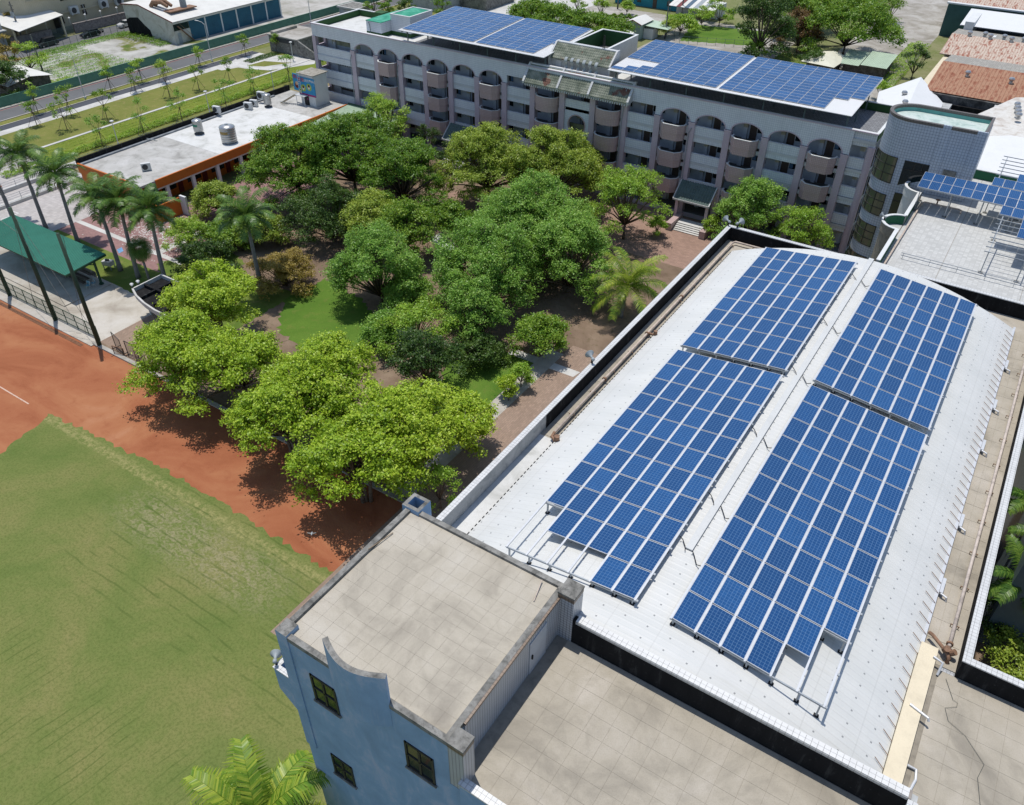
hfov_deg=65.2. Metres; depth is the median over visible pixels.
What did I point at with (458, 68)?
window
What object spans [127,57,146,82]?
sapling
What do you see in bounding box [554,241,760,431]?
hydrant pipe
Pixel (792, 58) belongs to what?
scrub ground
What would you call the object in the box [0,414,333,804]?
grass field
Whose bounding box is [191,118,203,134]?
water tank
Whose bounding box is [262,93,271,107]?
water tank
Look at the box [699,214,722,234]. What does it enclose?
garden shrub
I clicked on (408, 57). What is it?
window
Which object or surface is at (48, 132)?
park lawn
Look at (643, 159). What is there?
door
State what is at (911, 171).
window
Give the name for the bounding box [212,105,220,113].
air conditioner
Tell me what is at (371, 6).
background tree
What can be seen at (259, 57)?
shrub bed
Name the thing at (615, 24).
background tree
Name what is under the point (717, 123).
door
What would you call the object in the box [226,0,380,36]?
vacant lot
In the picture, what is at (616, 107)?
door
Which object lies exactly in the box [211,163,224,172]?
window
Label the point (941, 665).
drain hose
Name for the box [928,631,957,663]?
hydrant branch
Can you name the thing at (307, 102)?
door
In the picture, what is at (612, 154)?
door
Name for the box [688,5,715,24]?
background tree
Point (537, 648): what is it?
door
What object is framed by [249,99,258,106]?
air conditioner
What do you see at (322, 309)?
lawn patch
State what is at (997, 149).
white flat hall
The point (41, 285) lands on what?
net pole
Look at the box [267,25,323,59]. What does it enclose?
pump house
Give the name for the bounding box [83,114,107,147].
sapling
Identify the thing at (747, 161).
door
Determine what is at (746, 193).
garden tree
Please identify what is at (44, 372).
clay track
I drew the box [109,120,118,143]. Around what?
park lamp
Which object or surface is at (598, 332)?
courtyard
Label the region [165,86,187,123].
sapling
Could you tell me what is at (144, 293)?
flat pavilion
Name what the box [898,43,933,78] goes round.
background tree
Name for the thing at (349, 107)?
lean to roof
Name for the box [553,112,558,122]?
door
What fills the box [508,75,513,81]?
window
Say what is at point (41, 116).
cycle path
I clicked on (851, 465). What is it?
solar array
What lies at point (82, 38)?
fence
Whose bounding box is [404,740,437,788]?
window
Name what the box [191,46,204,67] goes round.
sapling
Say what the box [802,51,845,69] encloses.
cream hip shed
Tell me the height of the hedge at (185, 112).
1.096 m
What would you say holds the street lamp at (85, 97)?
on the verge
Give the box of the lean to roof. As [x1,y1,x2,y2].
[312,103,406,133]
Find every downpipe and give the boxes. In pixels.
[939,578,946,601]
[958,514,965,534]
[980,440,986,457]
[992,399,998,415]
[1004,360,1009,374]
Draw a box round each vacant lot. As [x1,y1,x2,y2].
[0,31,250,107]
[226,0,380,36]
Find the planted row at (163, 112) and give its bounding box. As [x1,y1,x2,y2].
[3,68,294,166]
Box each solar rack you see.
[913,172,1023,232]
[978,205,1023,282]
[982,156,1023,220]
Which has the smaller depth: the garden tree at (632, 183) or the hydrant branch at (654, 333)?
the hydrant branch at (654, 333)
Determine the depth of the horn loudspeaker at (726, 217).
65.23 m
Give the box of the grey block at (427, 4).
[410,0,459,11]
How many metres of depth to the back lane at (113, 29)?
179.86 m
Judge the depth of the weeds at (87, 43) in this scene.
177.82 m
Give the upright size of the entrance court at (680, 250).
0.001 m
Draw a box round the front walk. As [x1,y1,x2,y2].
[187,141,368,221]
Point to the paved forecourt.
(51, 204)
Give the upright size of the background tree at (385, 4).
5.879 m
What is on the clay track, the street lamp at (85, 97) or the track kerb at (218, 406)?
the track kerb at (218, 406)
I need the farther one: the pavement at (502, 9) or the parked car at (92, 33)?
the pavement at (502, 9)
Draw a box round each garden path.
[425,191,463,244]
[508,351,579,376]
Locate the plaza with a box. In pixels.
[0,247,149,341]
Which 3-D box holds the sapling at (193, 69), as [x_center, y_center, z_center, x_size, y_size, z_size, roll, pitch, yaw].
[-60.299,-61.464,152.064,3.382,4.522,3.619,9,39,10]
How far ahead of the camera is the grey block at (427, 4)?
205.66 m
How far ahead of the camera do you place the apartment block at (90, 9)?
184.14 m
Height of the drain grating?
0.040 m
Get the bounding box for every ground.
[4,0,948,254]
[774,53,806,64]
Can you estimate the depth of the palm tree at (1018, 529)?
57.12 m
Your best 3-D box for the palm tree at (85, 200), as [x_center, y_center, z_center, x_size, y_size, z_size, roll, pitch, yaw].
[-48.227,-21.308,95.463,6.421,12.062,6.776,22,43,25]
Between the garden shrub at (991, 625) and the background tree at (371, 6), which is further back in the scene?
the background tree at (371, 6)
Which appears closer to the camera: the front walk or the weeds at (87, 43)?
the front walk
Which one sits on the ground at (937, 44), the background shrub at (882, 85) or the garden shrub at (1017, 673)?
the background shrub at (882, 85)
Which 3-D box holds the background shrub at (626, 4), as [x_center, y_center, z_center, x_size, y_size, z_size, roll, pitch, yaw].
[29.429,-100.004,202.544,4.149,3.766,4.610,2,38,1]
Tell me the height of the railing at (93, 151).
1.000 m
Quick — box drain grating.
[0,302,82,345]
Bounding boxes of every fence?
[0,279,99,337]
[28,23,128,51]
[679,36,745,46]
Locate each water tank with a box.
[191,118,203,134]
[218,123,236,144]
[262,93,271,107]
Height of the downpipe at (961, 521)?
0.325 m
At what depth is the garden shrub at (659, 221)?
106.05 m
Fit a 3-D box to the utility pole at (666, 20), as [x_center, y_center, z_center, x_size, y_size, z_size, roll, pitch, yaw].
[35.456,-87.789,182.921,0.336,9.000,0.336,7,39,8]
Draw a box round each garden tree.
[111,305,232,398]
[152,257,262,327]
[159,212,208,250]
[170,236,242,281]
[171,321,291,422]
[188,178,239,220]
[219,362,349,483]
[230,208,290,244]
[233,122,348,208]
[245,246,316,300]
[258,327,383,431]
[276,173,364,247]
[281,394,438,507]
[297,108,418,197]
[318,218,427,310]
[334,186,396,238]
[353,134,453,211]
[360,91,410,138]
[360,375,497,487]
[370,294,459,360]
[374,194,440,253]
[381,270,442,309]
[384,326,467,387]
[413,461,464,511]
[416,124,443,164]
[423,214,548,314]
[427,120,540,205]
[429,196,477,239]
[432,141,452,169]
[438,270,515,340]
[443,387,499,458]
[468,168,594,267]
[500,124,609,217]
[504,310,571,356]
[520,204,617,304]
[582,163,672,239]
[708,174,786,239]
[764,203,835,249]
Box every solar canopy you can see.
[399,6,593,63]
[608,39,882,126]
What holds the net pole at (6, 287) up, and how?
on the plaza
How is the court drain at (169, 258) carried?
on the parking court at (95, 237)
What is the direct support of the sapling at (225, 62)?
on the park lawn at (48, 132)
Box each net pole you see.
[0,269,11,295]
[8,207,57,320]
[56,233,101,345]
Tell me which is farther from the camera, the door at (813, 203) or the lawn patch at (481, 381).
the door at (813, 203)
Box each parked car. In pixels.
[35,36,58,47]
[79,28,100,37]
[116,19,127,27]
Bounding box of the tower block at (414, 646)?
[273,493,584,804]
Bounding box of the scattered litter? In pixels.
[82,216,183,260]
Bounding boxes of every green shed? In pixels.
[0,215,110,306]
[841,49,897,77]
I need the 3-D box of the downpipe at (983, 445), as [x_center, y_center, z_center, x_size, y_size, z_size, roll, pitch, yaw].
[26.927,2.629,45.571,0.446,0.325,1.195,22,43,25]
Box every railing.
[0,105,225,188]
[0,172,78,202]
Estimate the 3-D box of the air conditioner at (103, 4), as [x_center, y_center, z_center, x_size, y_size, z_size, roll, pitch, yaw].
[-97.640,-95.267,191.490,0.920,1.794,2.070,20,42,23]
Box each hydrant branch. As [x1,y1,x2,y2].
[649,330,657,335]
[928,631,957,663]
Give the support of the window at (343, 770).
in the tower block at (414, 646)
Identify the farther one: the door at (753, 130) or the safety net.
the door at (753, 130)
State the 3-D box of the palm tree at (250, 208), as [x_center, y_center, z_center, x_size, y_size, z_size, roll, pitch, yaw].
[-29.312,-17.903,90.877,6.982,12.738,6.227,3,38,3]
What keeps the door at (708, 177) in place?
in the school building at (702, 151)
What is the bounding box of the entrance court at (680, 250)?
[518,186,721,268]
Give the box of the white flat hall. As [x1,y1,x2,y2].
[977,135,1023,175]
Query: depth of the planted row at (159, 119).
139.41 m
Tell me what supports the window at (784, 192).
in the school building at (702, 151)
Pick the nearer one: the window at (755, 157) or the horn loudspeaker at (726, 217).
the horn loudspeaker at (726, 217)
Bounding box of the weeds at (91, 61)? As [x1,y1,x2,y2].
[14,47,129,78]
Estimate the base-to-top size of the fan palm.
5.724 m
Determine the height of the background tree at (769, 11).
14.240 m
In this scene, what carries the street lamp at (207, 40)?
on the verge
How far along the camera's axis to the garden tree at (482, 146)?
107.26 m
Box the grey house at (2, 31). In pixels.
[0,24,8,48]
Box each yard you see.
[101,314,177,372]
[581,5,763,30]
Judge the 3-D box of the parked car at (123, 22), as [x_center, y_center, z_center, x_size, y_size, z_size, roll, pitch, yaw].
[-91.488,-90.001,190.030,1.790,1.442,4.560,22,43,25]
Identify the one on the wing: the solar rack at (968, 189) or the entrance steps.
the solar rack at (968, 189)
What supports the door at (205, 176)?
in the nursery building at (180, 157)
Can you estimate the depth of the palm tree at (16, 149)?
101.31 m
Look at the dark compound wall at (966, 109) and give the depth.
140.02 m
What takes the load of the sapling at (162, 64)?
on the park lawn at (48, 132)
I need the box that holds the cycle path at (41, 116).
[0,51,258,130]
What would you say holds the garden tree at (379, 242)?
on the courtyard
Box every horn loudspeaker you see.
[270,649,281,664]
[585,350,594,363]
[723,215,730,225]
[736,218,744,227]
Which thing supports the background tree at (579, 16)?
on the ground at (937, 44)
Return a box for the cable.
[679,536,700,565]
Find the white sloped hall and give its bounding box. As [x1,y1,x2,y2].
[979,97,1023,137]
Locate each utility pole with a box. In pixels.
[8,1,21,34]
[30,34,43,71]
[664,0,669,38]
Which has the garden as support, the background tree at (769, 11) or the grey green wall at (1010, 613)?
the grey green wall at (1010, 613)
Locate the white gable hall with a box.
[877,77,951,108]
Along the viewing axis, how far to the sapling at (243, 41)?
170.13 m
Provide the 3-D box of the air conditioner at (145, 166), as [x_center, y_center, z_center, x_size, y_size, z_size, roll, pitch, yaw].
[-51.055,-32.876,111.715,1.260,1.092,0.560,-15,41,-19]
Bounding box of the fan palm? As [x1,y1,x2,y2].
[124,236,153,279]
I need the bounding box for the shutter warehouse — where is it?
[120,0,281,43]
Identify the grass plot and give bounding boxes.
[680,25,767,45]
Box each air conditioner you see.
[68,5,79,15]
[98,0,108,8]
[114,0,123,5]
[140,162,151,171]
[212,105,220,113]
[243,102,252,109]
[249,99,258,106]
[256,91,264,98]
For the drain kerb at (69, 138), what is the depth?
145.31 m
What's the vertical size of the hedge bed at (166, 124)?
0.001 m
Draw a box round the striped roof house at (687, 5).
[669,0,726,21]
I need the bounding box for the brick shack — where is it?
[0,65,52,95]
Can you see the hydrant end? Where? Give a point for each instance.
(554, 437)
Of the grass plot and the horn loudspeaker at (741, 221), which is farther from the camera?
the grass plot
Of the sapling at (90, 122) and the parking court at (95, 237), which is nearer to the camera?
the parking court at (95, 237)
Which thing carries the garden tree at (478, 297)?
on the courtyard
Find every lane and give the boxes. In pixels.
[2,25,128,59]
[637,28,794,58]
[838,0,950,101]
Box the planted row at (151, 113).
[10,67,292,160]
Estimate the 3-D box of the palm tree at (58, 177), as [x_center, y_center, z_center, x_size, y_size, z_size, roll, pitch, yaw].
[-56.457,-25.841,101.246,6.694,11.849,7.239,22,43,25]
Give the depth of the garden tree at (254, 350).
71.86 m
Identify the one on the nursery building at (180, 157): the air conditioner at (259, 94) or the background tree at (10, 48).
the air conditioner at (259, 94)
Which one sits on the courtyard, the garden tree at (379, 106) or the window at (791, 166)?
the garden tree at (379, 106)
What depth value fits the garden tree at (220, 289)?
80.91 m
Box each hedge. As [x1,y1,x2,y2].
[0,73,295,177]
[608,13,653,21]
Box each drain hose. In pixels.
[907,764,916,789]
[910,703,929,721]
[933,655,943,674]
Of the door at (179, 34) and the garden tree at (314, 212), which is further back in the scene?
the door at (179, 34)
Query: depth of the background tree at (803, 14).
173.89 m
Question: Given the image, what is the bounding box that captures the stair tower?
[847,103,995,258]
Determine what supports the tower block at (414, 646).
on the ground at (937, 44)
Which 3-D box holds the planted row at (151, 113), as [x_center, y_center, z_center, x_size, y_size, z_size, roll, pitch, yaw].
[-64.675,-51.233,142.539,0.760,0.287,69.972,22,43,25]
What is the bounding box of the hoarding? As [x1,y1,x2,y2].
[0,0,379,107]
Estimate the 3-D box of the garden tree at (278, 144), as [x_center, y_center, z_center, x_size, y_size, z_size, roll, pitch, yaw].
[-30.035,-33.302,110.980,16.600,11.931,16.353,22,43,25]
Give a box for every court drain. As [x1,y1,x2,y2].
[77,220,180,264]
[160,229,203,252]
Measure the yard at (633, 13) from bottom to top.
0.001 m
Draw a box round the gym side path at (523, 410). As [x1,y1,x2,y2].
[270,346,597,634]
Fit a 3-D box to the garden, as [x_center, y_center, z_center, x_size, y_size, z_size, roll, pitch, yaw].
[54.205,24.128,49.184,54.300,0.001,44.800,22,43,25]
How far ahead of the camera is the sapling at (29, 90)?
140.53 m
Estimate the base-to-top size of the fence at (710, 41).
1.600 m
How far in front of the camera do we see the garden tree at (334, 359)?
69.92 m
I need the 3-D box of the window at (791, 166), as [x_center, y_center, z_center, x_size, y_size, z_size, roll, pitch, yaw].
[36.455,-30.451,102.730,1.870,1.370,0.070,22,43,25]
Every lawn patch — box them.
[157,246,244,279]
[276,278,373,350]
[441,350,532,403]
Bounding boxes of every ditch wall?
[0,163,76,194]
[0,175,82,209]
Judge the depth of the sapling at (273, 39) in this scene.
172.37 m
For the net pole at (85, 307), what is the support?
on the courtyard
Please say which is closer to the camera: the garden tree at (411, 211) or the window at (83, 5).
the garden tree at (411, 211)
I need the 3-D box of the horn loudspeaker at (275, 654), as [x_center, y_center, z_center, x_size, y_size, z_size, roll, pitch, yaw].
[-10.113,10.953,34.266,0.502,0.494,0.603,-5,39,-7]
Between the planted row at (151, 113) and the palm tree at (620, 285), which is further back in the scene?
the planted row at (151, 113)
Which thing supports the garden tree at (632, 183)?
on the courtyard
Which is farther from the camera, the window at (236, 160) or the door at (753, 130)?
the window at (236, 160)
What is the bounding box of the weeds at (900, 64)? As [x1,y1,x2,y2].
[883,41,929,86]
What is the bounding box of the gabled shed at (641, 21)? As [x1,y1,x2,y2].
[626,14,653,39]
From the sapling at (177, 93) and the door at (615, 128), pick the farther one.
the sapling at (177, 93)
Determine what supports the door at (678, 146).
in the school building at (702, 151)
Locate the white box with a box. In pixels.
[101,258,115,270]
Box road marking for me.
[4,0,386,109]
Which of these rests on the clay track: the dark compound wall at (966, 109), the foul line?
the foul line
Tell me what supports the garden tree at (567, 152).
on the entrance court at (680, 250)
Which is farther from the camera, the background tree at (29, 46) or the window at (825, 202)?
the background tree at (29, 46)
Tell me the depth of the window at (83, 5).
188.57 m
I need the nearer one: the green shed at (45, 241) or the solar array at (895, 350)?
the solar array at (895, 350)
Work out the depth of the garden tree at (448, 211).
100.24 m
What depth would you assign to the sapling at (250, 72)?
150.06 m
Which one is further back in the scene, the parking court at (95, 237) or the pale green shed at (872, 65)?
the pale green shed at (872, 65)
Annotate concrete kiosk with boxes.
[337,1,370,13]
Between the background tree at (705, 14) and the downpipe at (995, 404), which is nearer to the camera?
the downpipe at (995, 404)
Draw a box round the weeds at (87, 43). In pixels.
[32,30,128,55]
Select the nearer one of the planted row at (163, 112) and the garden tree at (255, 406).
the garden tree at (255, 406)
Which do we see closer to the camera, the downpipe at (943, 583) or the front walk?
the downpipe at (943, 583)
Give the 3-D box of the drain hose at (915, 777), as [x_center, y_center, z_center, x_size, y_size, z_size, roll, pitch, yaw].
[14.930,14.712,30.282,0.477,0.169,2.257,22,43,25]
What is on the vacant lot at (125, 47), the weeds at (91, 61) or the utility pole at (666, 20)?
the weeds at (91, 61)
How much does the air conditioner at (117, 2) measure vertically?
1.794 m
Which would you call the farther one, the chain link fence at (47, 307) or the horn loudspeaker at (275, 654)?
the chain link fence at (47, 307)
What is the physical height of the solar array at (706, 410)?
1.466 m
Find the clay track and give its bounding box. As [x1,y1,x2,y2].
[0,300,402,570]
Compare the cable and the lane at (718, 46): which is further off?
the lane at (718, 46)
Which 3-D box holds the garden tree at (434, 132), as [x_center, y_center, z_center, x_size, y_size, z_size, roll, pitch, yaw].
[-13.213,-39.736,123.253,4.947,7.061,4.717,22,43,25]
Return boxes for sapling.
[19,100,41,126]
[22,80,38,112]
[46,93,74,130]
[52,83,78,117]
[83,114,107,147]
[89,88,114,118]
[98,64,115,92]
[124,67,142,93]
[126,95,151,134]
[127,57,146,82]
[152,60,173,96]
[153,58,170,83]
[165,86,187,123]
[186,65,204,89]
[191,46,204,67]
[210,78,234,107]
[219,56,235,80]
[235,33,250,56]
[243,66,261,95]
[269,32,279,49]
[277,54,294,83]
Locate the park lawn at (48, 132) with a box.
[1,7,465,147]
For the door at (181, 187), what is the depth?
116.46 m
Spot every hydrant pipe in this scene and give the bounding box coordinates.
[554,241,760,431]
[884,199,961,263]
[946,354,1023,646]
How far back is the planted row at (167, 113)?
143.11 m
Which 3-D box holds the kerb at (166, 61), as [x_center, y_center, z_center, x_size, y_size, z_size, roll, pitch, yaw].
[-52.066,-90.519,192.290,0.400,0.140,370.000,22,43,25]
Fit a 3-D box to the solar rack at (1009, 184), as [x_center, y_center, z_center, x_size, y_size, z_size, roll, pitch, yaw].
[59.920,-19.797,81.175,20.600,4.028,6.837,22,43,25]
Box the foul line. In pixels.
[0,386,28,403]
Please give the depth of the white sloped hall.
129.34 m
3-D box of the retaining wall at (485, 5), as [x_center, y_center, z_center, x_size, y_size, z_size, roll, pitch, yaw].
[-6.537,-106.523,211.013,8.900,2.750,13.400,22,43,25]
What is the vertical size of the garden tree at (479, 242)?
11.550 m
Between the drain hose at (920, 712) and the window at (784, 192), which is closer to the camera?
the drain hose at (920, 712)
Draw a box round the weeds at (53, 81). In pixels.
[0,76,74,96]
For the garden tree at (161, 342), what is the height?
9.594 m
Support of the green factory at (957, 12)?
on the ground at (937, 44)
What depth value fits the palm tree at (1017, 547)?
54.42 m
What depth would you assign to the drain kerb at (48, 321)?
89.44 m
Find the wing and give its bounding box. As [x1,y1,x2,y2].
[871,168,1023,301]
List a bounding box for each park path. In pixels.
[215,55,314,69]
[227,59,314,69]
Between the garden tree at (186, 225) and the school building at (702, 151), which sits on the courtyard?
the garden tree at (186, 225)
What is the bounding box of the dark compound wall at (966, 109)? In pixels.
[951,104,985,113]
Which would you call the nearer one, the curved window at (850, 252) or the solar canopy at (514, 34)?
the curved window at (850, 252)
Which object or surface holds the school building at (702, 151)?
on the ground at (937, 44)
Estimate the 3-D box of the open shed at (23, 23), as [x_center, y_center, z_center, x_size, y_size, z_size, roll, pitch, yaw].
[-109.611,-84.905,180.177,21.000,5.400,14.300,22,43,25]
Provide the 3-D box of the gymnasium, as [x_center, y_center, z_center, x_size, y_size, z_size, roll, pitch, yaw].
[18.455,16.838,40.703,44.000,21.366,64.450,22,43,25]
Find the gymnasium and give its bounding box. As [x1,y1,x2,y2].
[436,224,1023,804]
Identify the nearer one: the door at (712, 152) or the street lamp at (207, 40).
the door at (712, 152)
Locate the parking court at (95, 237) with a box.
[58,207,210,271]
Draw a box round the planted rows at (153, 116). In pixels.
[40,8,483,158]
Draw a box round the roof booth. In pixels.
[280,67,329,106]
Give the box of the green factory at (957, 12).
[938,0,1023,36]
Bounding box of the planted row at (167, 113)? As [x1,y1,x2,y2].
[2,69,299,169]
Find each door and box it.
[178,33,182,42]
[178,181,184,191]
[202,171,208,181]
[225,161,231,172]
[304,96,309,105]
[498,99,500,108]
[525,104,529,114]
[528,622,546,673]
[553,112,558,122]
[556,59,561,66]
[610,151,615,160]
[612,125,618,135]
[614,104,620,110]
[640,156,646,166]
[643,131,649,141]
[646,104,652,114]
[652,0,656,7]
[668,192,674,199]
[672,167,678,175]
[675,141,682,150]
[679,110,686,124]
[704,172,711,182]
[709,145,716,156]
[713,118,720,129]
[743,157,751,166]
[748,125,757,139]
[780,161,788,172]
[786,132,794,144]
[810,202,818,208]
[817,174,825,183]
[824,140,834,155]
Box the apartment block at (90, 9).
[0,0,133,35]
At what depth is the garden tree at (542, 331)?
82.06 m
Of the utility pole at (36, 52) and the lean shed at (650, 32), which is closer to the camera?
the utility pole at (36, 52)
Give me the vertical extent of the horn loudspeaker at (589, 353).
0.723 m
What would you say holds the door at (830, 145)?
in the school building at (702, 151)
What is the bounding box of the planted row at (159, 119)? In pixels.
[3,77,281,171]
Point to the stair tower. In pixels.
(918, 141)
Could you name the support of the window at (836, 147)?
in the school building at (702, 151)
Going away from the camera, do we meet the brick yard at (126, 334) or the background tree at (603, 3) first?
the brick yard at (126, 334)
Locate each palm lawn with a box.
[54,229,156,287]
[122,272,291,332]
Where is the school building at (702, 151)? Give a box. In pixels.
[310,7,892,253]
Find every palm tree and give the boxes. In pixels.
[0,129,10,215]
[0,129,48,228]
[23,147,84,242]
[64,172,122,271]
[85,171,146,278]
[115,182,181,275]
[179,734,330,804]
[213,185,278,293]
[588,246,667,320]
[986,534,1023,611]
[1004,522,1023,553]
[1007,486,1023,516]
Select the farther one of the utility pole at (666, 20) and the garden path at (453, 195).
the utility pole at (666, 20)
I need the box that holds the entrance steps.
[666,212,714,239]
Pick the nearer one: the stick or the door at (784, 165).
the stick
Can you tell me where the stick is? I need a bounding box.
[368,532,392,549]
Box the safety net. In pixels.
[0,216,88,332]
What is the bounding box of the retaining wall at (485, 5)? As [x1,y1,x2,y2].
[460,0,513,10]
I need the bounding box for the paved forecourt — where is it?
[0,145,107,230]
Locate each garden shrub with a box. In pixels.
[197,218,256,257]
[353,306,419,359]
[455,328,513,377]
[494,373,520,400]
[508,361,537,386]
[646,214,669,235]
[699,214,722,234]
[980,619,1023,668]
[982,594,1016,643]
[997,660,1023,680]
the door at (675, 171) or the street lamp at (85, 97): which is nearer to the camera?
the door at (675, 171)
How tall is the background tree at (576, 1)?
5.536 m
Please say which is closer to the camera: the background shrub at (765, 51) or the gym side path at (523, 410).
the gym side path at (523, 410)
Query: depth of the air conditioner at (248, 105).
131.62 m
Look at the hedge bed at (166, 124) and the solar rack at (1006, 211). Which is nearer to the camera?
the solar rack at (1006, 211)
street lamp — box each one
[62,53,86,98]
[195,20,212,61]
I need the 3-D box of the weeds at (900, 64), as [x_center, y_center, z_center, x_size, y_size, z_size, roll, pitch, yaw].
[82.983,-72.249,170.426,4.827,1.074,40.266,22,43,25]
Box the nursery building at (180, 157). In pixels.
[75,85,347,222]
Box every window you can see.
[81,4,86,14]
[162,183,176,190]
[173,21,188,30]
[187,173,200,182]
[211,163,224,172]
[234,155,246,162]
[309,673,341,718]
[330,753,357,789]
[380,49,386,55]
[404,54,410,60]
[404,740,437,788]
[428,60,434,65]
[454,65,460,70]
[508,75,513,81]
[716,147,729,154]
[751,155,757,161]
[782,191,789,195]
[788,163,795,169]
[819,200,827,205]
[826,173,835,178]
[833,143,840,150]
[847,244,866,258]
[853,215,876,246]
[862,183,885,215]
[871,147,897,182]
[888,192,902,213]
[897,160,929,189]
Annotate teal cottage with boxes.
[615,0,676,10]
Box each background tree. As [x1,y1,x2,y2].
[0,34,22,63]
[0,58,33,94]
[6,41,50,67]
[361,0,380,10]
[377,0,394,12]
[394,0,416,9]
[433,0,451,13]
[506,0,555,18]
[525,0,584,26]
[558,2,608,35]
[569,0,587,8]
[591,14,638,32]
[592,0,610,13]
[665,12,703,34]
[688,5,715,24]
[707,0,736,25]
[729,0,799,57]
[763,0,823,36]
[769,5,826,53]
[791,0,907,54]
[887,0,907,16]
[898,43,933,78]
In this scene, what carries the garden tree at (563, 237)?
on the courtyard
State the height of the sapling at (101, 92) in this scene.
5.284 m
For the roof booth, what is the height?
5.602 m
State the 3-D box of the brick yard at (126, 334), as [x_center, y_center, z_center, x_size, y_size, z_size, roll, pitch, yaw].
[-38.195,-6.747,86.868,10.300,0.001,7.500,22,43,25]
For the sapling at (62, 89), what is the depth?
139.24 m
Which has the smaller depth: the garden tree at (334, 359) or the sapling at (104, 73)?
the garden tree at (334, 359)
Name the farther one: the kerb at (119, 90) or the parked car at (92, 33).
the parked car at (92, 33)
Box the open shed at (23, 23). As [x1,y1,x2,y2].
[0,10,67,42]
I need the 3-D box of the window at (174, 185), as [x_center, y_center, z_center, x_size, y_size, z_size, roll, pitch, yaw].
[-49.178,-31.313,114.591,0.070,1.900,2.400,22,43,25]
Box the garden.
[973,641,1021,671]
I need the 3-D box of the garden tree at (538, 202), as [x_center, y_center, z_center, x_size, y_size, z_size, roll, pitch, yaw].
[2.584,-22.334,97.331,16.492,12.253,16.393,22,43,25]
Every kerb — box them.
[0,0,384,109]
[0,4,397,121]
[0,51,251,126]
[0,295,93,346]
[6,7,467,159]
[92,341,406,502]
[394,349,562,497]
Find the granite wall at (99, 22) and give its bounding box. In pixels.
[10,12,125,45]
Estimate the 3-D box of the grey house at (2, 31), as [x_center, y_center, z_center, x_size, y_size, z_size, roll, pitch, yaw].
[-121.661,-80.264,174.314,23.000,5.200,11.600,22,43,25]
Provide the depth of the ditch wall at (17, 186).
117.64 m
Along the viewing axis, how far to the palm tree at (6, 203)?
106.87 m
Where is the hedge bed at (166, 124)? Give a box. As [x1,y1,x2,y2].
[57,78,292,164]
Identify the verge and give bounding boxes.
[0,3,409,125]
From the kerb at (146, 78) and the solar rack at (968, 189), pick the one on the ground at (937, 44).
the kerb at (146, 78)
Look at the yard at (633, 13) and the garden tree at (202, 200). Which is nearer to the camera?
the garden tree at (202, 200)
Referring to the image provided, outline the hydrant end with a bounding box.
[550,431,559,441]
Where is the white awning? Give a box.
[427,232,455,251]
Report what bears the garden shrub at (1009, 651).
on the garden
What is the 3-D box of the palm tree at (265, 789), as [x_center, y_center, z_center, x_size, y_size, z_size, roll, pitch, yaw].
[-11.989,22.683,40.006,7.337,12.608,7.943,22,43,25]
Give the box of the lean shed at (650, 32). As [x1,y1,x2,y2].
[643,20,675,40]
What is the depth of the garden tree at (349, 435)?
62.75 m
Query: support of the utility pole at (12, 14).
on the ground at (937, 44)
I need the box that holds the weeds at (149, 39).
[116,32,170,46]
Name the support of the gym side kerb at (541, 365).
on the courtyard
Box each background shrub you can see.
[620,0,635,14]
[657,17,681,35]
[745,40,770,55]
[796,49,825,66]
[876,79,892,92]
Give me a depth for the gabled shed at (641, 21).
184.47 m
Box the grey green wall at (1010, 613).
[977,439,1023,656]
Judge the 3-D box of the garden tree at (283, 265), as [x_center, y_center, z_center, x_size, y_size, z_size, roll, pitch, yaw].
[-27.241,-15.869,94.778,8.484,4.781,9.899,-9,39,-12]
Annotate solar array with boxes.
[505,349,784,605]
[670,384,928,717]
[680,247,857,375]
[813,268,977,433]
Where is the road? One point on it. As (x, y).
(10, 112)
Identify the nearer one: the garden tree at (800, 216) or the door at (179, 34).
the garden tree at (800, 216)
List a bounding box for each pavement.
[0,53,262,135]
[488,0,595,19]
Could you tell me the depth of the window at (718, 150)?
107.31 m
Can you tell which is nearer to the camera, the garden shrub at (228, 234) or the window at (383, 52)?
the garden shrub at (228, 234)
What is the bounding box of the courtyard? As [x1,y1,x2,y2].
[101,148,682,498]
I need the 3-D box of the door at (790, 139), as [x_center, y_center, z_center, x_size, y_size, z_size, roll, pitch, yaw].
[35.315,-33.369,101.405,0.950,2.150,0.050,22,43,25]
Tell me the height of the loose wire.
0.016 m
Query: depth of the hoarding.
168.51 m
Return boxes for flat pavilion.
[132,274,206,320]
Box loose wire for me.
[945,680,983,799]
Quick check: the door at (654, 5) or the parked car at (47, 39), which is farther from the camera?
the door at (654, 5)
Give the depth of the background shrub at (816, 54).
163.54 m
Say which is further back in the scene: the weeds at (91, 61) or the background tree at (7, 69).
the weeds at (91, 61)
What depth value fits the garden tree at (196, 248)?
96.81 m
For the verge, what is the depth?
156.56 m
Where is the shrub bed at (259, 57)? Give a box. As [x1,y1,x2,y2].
[244,52,277,62]
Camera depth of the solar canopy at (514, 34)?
120.21 m
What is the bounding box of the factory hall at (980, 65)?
[924,9,1023,109]
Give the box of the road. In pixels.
[0,0,399,120]

